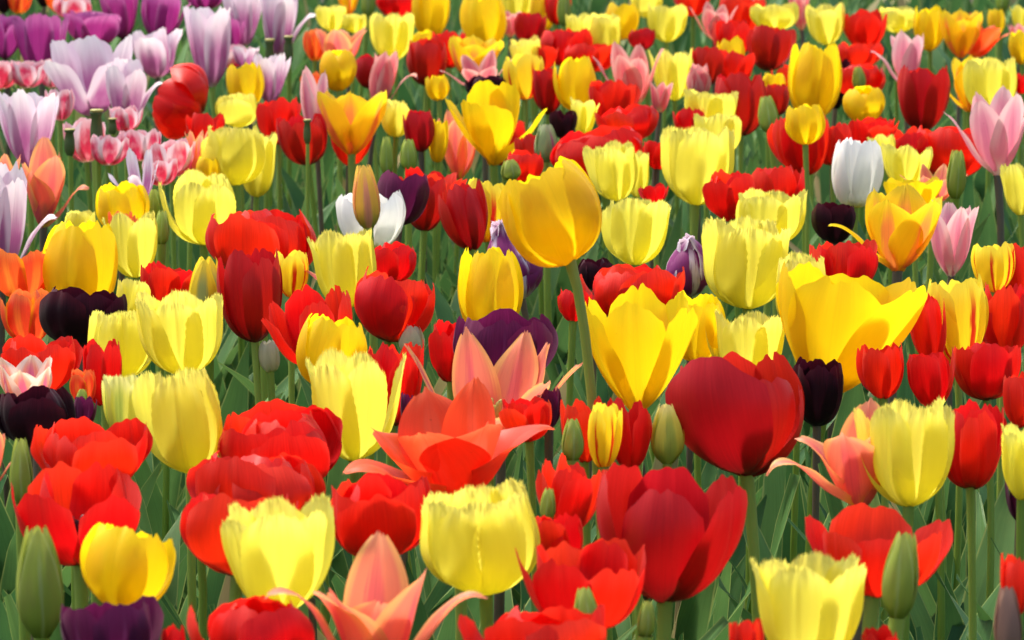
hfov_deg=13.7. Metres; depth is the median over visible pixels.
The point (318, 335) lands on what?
tulip
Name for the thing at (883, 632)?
tulip
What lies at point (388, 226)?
tulip
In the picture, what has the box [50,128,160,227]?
tulip
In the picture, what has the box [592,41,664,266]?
lily tulip
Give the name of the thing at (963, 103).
lily tulip
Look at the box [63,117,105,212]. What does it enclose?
tulip
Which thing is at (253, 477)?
tulip
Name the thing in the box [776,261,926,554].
tulip
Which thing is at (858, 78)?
tulip bud
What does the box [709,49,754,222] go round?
tulip
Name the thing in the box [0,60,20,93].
tulip
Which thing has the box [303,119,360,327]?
seed pod
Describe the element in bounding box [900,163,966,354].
lily tulip
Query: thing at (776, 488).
leaves
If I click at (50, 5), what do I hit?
tulip
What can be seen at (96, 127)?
seed pod
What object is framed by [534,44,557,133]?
tulip
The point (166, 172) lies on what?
tulip
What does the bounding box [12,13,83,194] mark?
fringed tulip
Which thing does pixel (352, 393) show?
fringed tulip
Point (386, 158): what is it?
tulip bud
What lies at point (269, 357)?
tulip
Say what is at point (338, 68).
tulip
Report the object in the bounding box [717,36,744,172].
tulip
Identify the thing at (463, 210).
tulip
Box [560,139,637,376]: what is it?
fringed tulip
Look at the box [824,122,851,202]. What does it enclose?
tulip
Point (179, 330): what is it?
fringed tulip
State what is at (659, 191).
tulip
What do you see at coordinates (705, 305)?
tulip
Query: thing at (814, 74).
tulip
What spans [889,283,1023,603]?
tulip
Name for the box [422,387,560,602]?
tulip
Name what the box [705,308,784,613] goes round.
fringed tulip
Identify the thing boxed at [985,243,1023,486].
tulip
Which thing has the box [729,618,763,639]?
tulip
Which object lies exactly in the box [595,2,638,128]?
tulip
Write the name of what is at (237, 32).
fringed tulip
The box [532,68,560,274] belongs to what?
tulip
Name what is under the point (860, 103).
tulip
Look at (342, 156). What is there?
tulip
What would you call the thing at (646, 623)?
tulip bud
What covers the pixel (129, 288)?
fringed tulip
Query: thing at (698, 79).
lily tulip
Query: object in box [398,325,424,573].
tulip bud
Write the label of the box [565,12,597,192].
fringed tulip
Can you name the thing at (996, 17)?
tulip
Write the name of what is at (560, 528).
tulip
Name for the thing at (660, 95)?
lily tulip
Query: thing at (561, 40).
tulip
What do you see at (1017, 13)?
fringed tulip
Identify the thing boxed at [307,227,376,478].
fringed tulip
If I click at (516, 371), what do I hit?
lily tulip
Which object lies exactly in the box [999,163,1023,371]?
fringed tulip
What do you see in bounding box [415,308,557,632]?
tulip
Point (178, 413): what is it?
fringed tulip
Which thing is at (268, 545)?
fringed tulip
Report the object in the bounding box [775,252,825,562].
fringed tulip
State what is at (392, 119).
fringed tulip
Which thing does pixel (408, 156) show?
tulip bud
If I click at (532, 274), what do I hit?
tulip
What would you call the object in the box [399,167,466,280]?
tulip
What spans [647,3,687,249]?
fringed tulip
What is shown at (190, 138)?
lily tulip
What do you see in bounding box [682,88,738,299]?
fringed tulip
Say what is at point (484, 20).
tulip
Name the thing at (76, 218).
fringed tulip
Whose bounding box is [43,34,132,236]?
tulip
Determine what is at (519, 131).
tulip
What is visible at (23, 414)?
tulip
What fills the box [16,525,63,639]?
tulip bud
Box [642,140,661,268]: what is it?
tulip
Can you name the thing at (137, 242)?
fringed tulip
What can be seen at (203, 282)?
tulip bud
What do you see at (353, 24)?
fringed tulip
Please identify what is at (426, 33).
tulip
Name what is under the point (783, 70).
tulip
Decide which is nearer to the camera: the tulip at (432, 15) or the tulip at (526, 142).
the tulip at (526, 142)
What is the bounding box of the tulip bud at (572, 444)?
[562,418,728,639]
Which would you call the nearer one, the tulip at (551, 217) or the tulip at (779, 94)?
the tulip at (551, 217)
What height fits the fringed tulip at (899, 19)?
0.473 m
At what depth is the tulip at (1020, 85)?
4.94 m
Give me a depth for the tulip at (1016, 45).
5.29 m
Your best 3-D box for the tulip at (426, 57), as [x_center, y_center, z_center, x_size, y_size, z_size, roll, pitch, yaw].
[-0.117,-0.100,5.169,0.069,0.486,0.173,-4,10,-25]
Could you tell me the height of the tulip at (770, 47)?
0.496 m
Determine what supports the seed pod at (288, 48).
on the ground
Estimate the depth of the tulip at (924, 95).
4.64 m
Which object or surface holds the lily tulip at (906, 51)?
on the ground
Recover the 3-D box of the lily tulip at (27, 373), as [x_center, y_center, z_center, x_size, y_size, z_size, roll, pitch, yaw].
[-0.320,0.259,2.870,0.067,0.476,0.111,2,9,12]
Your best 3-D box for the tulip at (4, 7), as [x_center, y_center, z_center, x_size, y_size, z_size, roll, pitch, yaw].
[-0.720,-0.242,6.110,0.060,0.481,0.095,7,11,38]
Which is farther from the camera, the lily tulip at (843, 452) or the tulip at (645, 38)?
the tulip at (645, 38)
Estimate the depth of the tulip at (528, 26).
5.58 m
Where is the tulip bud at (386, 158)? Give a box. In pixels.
[380,137,398,348]
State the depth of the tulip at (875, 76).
4.93 m
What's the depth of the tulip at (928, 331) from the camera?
3.02 m
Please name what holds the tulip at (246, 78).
on the ground
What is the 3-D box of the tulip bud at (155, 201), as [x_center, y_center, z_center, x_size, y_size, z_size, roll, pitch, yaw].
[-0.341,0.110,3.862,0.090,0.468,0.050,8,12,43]
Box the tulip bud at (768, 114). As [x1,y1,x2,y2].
[758,95,778,168]
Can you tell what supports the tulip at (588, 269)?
on the ground
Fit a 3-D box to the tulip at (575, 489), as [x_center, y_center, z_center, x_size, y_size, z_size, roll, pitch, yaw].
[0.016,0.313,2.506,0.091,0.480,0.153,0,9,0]
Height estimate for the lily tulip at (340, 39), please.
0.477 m
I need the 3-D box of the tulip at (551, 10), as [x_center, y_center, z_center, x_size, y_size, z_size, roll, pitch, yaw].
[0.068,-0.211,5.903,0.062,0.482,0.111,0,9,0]
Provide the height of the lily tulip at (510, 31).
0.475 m
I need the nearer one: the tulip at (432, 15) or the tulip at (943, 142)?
the tulip at (943, 142)
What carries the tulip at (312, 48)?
on the ground
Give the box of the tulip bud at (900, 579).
[882,531,918,639]
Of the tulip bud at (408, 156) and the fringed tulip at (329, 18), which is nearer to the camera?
the tulip bud at (408, 156)
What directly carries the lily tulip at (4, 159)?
on the ground
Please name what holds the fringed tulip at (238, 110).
on the ground
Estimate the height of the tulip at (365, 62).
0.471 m
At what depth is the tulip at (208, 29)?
5.20 m
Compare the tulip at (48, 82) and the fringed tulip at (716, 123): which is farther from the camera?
the tulip at (48, 82)
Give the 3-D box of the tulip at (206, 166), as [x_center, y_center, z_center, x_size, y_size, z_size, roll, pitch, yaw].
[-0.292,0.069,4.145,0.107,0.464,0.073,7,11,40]
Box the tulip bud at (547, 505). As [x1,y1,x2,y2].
[537,488,555,611]
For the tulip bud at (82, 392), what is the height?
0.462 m
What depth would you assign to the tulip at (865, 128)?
4.36 m
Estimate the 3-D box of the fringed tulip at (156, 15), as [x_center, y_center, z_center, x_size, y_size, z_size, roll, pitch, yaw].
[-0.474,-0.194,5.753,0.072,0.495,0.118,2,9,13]
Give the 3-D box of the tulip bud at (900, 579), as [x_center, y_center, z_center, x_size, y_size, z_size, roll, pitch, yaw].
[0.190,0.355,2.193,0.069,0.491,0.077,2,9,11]
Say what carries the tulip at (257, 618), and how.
on the ground
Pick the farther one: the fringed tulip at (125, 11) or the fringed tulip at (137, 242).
the fringed tulip at (125, 11)
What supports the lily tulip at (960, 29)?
on the ground
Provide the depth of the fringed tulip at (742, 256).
3.35 m
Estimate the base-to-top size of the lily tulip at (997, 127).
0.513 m
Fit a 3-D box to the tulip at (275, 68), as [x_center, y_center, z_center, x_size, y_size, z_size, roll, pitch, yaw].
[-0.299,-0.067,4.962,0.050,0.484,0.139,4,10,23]
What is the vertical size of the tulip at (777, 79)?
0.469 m
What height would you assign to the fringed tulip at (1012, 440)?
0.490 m
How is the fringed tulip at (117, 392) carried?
on the ground
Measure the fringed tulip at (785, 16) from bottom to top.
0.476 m
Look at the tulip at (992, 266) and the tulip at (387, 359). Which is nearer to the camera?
the tulip at (387, 359)
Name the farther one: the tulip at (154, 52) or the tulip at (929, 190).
the tulip at (154, 52)
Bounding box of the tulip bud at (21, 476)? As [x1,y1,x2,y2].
[10,438,32,639]
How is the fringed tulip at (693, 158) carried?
on the ground
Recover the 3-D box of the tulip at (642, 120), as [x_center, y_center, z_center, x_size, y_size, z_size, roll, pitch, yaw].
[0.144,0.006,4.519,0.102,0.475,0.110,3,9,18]
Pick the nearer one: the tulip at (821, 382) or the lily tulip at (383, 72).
the tulip at (821, 382)
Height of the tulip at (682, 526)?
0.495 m
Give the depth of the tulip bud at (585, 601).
2.17 m
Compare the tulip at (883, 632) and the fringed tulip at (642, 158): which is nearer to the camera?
the tulip at (883, 632)
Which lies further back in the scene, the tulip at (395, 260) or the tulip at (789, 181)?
the tulip at (789, 181)
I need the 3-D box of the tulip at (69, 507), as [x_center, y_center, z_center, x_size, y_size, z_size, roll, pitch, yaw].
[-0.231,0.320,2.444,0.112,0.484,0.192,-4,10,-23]
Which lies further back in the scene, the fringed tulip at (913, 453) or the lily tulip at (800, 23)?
the lily tulip at (800, 23)
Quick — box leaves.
[0,0,1023,639]
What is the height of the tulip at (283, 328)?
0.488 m
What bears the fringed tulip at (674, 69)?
on the ground
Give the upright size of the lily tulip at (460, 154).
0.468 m
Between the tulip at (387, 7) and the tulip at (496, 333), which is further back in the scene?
the tulip at (387, 7)
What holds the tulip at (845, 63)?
on the ground
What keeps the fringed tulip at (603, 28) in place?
on the ground
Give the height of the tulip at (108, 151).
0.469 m
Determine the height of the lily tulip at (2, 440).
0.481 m
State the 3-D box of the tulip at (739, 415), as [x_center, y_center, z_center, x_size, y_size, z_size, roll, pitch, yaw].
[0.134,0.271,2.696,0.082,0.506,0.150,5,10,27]
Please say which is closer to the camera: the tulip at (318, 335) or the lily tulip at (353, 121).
the tulip at (318, 335)
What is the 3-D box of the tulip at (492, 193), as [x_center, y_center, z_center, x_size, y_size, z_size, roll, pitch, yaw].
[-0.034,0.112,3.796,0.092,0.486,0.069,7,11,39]
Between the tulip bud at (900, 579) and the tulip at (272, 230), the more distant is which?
the tulip at (272, 230)
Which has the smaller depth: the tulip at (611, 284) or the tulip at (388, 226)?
the tulip at (611, 284)
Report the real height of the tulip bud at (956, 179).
0.492 m
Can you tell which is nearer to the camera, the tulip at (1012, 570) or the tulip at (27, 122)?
the tulip at (1012, 570)
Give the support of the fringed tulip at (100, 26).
on the ground
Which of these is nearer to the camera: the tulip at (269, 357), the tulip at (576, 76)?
the tulip at (269, 357)
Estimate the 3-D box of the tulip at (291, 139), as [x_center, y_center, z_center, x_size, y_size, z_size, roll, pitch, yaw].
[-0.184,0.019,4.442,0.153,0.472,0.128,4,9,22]
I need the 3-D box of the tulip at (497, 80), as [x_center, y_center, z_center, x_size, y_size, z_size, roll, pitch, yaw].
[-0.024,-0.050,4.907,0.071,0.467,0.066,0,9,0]
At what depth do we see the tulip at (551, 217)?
2.69 m
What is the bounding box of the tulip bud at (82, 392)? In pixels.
[71,388,86,609]
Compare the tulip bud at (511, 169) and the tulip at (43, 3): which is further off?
the tulip at (43, 3)
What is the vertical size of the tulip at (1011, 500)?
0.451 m
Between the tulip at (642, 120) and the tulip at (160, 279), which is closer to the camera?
the tulip at (160, 279)
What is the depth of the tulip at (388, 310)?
3.15 m
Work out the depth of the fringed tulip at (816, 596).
2.12 m
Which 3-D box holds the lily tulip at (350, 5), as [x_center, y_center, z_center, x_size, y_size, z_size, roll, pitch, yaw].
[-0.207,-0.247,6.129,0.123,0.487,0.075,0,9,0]
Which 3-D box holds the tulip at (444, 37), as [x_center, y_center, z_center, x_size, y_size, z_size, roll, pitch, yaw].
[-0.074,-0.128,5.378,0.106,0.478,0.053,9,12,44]
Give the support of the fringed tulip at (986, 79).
on the ground
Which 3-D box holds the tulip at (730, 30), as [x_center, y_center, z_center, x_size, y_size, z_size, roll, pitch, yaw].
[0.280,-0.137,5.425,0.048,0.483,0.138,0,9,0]
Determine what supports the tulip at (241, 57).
on the ground
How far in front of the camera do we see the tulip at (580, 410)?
2.70 m
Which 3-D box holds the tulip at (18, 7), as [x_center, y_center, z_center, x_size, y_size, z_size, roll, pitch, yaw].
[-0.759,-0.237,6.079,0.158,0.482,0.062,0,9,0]
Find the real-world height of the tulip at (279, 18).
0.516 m
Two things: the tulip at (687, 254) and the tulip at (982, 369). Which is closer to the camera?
the tulip at (982, 369)
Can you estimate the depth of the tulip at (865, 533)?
2.31 m
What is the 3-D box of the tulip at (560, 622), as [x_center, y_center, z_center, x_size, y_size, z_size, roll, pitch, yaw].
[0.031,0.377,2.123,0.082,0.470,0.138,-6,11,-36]
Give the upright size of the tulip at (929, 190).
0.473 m
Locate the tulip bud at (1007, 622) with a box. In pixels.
[994,586,1021,639]
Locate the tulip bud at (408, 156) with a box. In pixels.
[400,139,416,279]
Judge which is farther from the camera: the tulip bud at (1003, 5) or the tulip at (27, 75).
the tulip bud at (1003, 5)
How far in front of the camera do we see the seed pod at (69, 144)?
4.20 m
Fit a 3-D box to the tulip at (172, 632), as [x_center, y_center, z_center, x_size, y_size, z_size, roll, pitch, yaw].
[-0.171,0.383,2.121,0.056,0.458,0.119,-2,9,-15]
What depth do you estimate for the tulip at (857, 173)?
3.95 m
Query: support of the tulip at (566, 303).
on the ground
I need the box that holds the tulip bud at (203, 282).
[166,256,223,589]
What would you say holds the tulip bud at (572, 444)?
on the ground
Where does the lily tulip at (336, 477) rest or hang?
on the ground
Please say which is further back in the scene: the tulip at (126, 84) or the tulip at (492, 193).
the tulip at (126, 84)
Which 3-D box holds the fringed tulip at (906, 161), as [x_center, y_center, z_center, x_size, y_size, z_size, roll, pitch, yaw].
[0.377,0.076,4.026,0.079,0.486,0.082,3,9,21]
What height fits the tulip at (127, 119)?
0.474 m
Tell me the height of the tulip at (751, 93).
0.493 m
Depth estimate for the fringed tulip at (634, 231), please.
3.57 m
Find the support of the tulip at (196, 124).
on the ground
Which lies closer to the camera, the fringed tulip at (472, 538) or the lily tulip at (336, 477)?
the fringed tulip at (472, 538)
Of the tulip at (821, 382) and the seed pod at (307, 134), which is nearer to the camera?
the tulip at (821, 382)
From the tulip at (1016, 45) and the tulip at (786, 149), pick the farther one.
the tulip at (1016, 45)
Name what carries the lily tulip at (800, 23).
on the ground
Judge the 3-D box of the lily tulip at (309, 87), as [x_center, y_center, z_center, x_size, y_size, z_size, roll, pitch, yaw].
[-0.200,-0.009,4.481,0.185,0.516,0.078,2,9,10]
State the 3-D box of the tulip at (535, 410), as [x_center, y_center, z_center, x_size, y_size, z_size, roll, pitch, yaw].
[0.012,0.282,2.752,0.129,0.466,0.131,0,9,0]
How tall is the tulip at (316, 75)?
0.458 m
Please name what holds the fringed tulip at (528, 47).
on the ground
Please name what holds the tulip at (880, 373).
on the ground
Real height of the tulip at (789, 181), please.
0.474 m
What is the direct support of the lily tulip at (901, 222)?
on the ground
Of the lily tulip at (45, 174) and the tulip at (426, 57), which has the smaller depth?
the lily tulip at (45, 174)
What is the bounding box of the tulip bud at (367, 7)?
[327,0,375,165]
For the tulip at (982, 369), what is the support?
on the ground
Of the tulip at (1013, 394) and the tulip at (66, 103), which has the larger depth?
the tulip at (66, 103)
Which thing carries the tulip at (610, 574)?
on the ground
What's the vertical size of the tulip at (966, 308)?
0.497 m
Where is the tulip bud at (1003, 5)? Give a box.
[996,0,1016,166]
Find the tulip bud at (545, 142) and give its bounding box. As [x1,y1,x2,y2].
[456,124,557,322]
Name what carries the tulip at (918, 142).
on the ground
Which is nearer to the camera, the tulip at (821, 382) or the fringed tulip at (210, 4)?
the tulip at (821, 382)
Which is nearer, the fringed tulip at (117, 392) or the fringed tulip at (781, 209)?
the fringed tulip at (117, 392)
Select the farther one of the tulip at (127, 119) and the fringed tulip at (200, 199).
the tulip at (127, 119)
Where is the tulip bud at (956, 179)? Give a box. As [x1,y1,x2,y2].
[946,150,965,387]
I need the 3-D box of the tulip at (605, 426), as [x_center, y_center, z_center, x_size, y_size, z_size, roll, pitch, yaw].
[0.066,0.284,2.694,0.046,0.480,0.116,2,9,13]
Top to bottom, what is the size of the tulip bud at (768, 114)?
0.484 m
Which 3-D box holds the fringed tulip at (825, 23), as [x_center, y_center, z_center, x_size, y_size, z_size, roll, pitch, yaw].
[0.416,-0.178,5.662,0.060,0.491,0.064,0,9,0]
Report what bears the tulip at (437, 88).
on the ground
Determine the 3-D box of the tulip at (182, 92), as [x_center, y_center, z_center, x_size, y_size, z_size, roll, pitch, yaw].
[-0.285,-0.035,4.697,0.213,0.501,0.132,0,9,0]
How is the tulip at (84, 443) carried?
on the ground
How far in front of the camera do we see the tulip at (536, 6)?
5.91 m
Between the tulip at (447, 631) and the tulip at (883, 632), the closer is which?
the tulip at (883, 632)
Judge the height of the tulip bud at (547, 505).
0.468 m
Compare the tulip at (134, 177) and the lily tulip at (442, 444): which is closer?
the lily tulip at (442, 444)
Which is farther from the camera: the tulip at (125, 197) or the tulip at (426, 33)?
the tulip at (426, 33)
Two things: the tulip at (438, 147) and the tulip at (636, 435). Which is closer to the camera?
the tulip at (636, 435)
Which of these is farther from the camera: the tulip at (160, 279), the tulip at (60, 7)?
the tulip at (60, 7)
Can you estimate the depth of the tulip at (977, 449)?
2.61 m
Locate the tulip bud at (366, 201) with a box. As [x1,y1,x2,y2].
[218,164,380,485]
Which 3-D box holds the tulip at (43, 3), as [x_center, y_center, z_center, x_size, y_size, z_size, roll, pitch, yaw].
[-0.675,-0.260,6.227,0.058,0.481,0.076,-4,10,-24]
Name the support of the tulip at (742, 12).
on the ground
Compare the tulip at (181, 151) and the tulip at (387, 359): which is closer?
the tulip at (387, 359)
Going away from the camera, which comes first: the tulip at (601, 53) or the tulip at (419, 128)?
the tulip at (419, 128)
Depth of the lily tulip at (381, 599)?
2.16 m
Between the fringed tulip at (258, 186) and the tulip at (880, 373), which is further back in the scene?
the fringed tulip at (258, 186)
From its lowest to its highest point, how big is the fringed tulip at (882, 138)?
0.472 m
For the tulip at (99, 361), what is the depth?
2.87 m
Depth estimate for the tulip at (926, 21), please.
5.50 m
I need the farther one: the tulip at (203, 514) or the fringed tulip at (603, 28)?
the fringed tulip at (603, 28)
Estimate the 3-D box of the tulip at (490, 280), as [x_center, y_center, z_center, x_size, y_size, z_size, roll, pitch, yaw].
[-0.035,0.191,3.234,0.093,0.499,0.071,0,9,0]
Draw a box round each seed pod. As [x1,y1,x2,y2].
[48,128,75,341]
[90,109,103,227]
[108,118,118,185]
[265,38,274,209]
[283,35,293,211]
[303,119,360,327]
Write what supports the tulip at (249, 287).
on the ground
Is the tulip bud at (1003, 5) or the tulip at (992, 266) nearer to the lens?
the tulip at (992, 266)
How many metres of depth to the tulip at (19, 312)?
3.19 m
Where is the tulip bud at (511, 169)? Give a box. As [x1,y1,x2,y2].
[501,159,561,452]
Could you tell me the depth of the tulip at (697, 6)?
6.07 m
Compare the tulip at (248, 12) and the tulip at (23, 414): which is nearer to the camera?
the tulip at (23, 414)
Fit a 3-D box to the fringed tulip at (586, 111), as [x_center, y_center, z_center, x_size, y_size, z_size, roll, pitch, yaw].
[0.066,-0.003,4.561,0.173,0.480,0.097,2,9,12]
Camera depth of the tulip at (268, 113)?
4.54 m
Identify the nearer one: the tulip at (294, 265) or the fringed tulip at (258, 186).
the tulip at (294, 265)
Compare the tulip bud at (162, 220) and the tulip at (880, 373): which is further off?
the tulip bud at (162, 220)
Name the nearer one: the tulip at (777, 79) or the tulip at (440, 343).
the tulip at (440, 343)
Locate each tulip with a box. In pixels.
[0,0,11,155]
[0,0,75,133]
[0,13,21,167]
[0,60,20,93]
[0,89,58,251]
[0,153,20,170]
[0,161,56,530]
[0,248,44,601]
[0,288,48,339]
[0,354,51,639]
[0,385,75,639]
[0,433,90,605]
[1,333,82,608]
[4,0,31,154]
[4,396,96,639]
[5,136,88,342]
[7,88,74,298]
[10,60,46,255]
[11,461,141,609]
[12,0,91,150]
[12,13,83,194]
[25,59,55,237]
[30,416,152,605]
[37,0,49,94]
[39,286,186,607]
[42,220,117,425]
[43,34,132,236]
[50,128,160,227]
[60,595,163,639]
[62,10,120,206]
[62,57,177,268]
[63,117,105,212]
[64,210,95,226]
[69,368,95,600]
[80,522,175,605]
[83,339,121,430]
[87,310,182,610]
[90,134,131,293]
[95,180,149,278]
[100,0,150,130]
[101,373,137,478]
[102,210,181,508]
[108,148,158,374]
[108,211,160,469]
[109,105,142,180]
[116,278,186,612]
[131,27,181,144]
[132,367,222,639]
[134,288,246,621]
[137,261,276,614]
[139,248,282,404]
[141,0,191,189]
[142,158,237,398]
[150,138,237,379]
[152,63,345,230]
[158,168,300,399]
[161,623,185,639]
[177,0,221,139]
[180,492,297,602]
[183,5,230,118]
[185,130,233,349]
[186,112,224,140]
[186,450,325,511]
[187,595,314,639]
[196,156,252,374]
[201,125,299,407]
[205,209,316,400]
[208,62,264,253]
[215,92,256,211]
[217,398,342,639]
[220,492,334,607]
[222,0,276,210]
[225,44,250,210]
[230,18,250,210]
[231,46,303,211]
[243,132,277,342]
[253,53,290,209]
[256,97,328,225]
[258,340,342,561]
[261,0,345,209]
[261,284,352,636]
[265,531,487,639]
[275,250,398,473]
[276,113,418,327]
[292,29,343,216]
[296,313,366,639]
[300,66,327,234]
[300,71,324,269]
[302,26,381,195]
[305,270,348,500]
[305,348,452,639]
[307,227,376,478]
[315,5,357,165]
[317,90,386,192]
[319,49,356,231]
[329,327,582,601]
[330,473,430,555]
[331,137,372,194]
[335,49,420,249]
[335,190,428,458]
[338,0,409,100]
[341,14,366,93]
[343,266,434,578]
[343,377,636,639]
[355,54,430,183]
[360,11,414,179]
[363,109,434,333]
[367,341,480,630]
[374,241,446,397]
[376,0,420,165]
[376,0,449,177]
[377,170,446,395]
[381,99,409,241]
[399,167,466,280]
[400,392,454,639]
[406,38,446,164]
[411,29,433,169]
[411,177,446,389]
[412,74,449,278]
[415,110,475,297]
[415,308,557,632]
[420,477,539,637]
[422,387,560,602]
[426,177,518,447]
[428,319,455,400]
[429,120,477,316]
[432,30,465,174]
[438,179,567,486]
[440,50,511,182]
[441,34,503,258]
[445,80,546,286]
[448,120,525,260]
[458,247,523,609]
[458,604,606,639]
[460,0,506,182]
[462,75,505,184]
[467,396,551,633]
[478,156,674,639]
[487,219,544,516]
[498,35,540,182]
[502,0,545,124]
[502,54,601,206]
[505,10,568,173]
[507,149,607,397]
[514,12,552,166]
[514,133,560,329]
[515,538,645,628]
[526,110,577,318]
[528,96,645,307]
[528,125,665,353]
[530,0,552,126]
[530,396,603,612]
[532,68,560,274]
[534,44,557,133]
[534,263,759,600]
[535,452,607,526]
[535,512,582,550]
[540,28,592,167]
[545,0,570,140]
[553,56,595,261]
[556,197,671,469]
[557,289,619,542]
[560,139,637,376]
[564,43,611,130]
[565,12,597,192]
[578,257,613,478]
[581,81,672,266]
[585,283,716,639]
[587,13,620,203]
[588,79,639,257]
[588,402,655,639]
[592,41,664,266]
[592,290,731,624]
[594,103,682,269]
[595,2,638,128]
[596,462,747,639]
[605,397,651,639]
[628,28,668,200]
[630,0,672,140]
[631,150,648,265]
[638,183,668,470]
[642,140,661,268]
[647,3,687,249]
[647,48,709,242]
[651,403,684,467]
[660,124,734,367]
[665,351,804,639]
[666,233,717,492]
[672,107,726,305]
[674,0,709,90]
[678,214,791,487]
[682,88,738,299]
[686,63,720,301]
[687,46,723,222]
[689,0,762,168]
[693,113,741,316]
[702,169,754,318]
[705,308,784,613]
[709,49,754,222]
[710,2,798,165]
[713,19,749,172]
[715,71,811,253]
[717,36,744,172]
[719,0,765,168]
[724,356,888,624]
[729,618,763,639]
[735,188,807,435]
[746,24,795,168]
[749,549,866,639]
[751,165,804,367]
[763,73,785,86]
[765,83,788,167]
[765,397,879,639]
[767,115,829,254]
[771,64,829,202]
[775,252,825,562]
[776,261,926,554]
[785,104,825,255]
[788,0,808,47]
[788,42,844,250]
[799,202,855,493]
[805,2,844,197]
[805,502,952,636]
[809,239,877,523]
[818,342,903,625]
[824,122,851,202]
[825,9,903,131]
[827,42,883,197]
[828,274,988,616]
[829,183,1010,546]
[830,58,864,217]
[831,137,883,402]
[840,63,887,277]
[840,116,899,240]
[843,86,884,238]
[853,396,954,639]
[857,129,989,349]
[861,134,894,394]
[861,624,897,639]
[868,341,1020,639]
[870,29,923,133]
[877,176,969,408]
[879,6,914,129]
[880,143,932,181]
[881,65,949,287]
[882,399,1006,639]
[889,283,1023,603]
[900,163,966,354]
[906,125,1017,292]
[907,347,965,639]
[910,293,954,588]
[913,5,942,174]
[922,86,1023,284]
[923,56,1016,278]
[931,200,996,537]
[940,8,982,126]
[950,55,995,281]
[953,9,1004,200]
[963,13,1009,227]
[963,241,1014,578]
[966,481,1016,639]
[973,4,1023,225]
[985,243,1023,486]
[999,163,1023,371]
[1000,553,1023,614]
[1001,423,1023,623]
[1003,371,1023,631]
[1007,23,1023,161]
[1009,29,1023,243]
[1016,73,1023,243]
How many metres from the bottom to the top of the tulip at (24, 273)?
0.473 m
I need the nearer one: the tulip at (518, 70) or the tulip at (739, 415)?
the tulip at (739, 415)
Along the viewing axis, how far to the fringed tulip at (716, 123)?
4.28 m
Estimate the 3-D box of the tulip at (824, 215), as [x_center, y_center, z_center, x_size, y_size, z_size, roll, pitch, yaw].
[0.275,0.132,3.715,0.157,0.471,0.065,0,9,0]
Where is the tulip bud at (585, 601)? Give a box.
[574,587,596,613]
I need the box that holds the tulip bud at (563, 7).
[557,0,570,30]
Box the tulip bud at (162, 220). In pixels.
[156,210,169,469]
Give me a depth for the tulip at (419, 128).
4.33 m
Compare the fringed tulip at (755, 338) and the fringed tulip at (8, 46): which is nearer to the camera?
the fringed tulip at (755, 338)
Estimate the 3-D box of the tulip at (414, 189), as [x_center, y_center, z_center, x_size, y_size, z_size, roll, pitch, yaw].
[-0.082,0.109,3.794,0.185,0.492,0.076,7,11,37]
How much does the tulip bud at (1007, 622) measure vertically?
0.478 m
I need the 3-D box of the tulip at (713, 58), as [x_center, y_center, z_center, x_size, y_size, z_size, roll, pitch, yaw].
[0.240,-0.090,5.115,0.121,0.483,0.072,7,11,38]
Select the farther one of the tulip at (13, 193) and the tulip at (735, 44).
the tulip at (735, 44)
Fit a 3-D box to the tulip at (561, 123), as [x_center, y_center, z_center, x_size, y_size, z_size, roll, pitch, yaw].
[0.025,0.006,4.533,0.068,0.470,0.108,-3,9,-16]
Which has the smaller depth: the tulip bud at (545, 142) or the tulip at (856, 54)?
the tulip bud at (545, 142)
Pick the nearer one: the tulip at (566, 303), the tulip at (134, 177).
the tulip at (566, 303)
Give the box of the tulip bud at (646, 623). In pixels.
[637,600,654,639]
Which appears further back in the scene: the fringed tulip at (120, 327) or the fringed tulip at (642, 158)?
the fringed tulip at (642, 158)
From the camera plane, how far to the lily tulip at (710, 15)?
5.66 m
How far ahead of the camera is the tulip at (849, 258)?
3.38 m
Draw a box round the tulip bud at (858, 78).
[852,66,884,236]
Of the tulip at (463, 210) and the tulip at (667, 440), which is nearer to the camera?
the tulip at (667, 440)
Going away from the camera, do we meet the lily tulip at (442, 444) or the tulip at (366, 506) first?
the tulip at (366, 506)
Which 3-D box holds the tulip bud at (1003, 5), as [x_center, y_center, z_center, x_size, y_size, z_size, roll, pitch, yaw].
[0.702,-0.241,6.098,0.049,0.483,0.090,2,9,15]
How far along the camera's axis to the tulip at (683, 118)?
4.55 m
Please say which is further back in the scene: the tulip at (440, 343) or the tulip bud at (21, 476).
the tulip at (440, 343)
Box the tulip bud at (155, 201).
[149,189,161,474]
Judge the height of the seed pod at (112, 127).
0.464 m
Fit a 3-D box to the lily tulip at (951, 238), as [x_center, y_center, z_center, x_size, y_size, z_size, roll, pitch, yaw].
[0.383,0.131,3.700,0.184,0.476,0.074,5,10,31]
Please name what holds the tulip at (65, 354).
on the ground
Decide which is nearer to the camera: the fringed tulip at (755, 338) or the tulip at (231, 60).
the fringed tulip at (755, 338)
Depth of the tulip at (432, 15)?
5.71 m
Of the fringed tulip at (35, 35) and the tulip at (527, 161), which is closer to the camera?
the tulip at (527, 161)
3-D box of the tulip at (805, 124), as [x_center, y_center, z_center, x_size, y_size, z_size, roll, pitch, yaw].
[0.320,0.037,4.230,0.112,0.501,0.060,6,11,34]
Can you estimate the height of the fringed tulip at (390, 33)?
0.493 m
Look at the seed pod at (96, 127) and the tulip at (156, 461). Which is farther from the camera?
the seed pod at (96, 127)
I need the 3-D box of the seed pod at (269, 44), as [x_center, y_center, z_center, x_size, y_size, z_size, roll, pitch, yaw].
[-0.291,-0.088,5.070,0.108,0.493,0.037,5,10,31]
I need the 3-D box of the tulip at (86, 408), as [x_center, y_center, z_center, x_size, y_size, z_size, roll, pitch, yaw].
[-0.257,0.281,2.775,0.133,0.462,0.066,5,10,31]

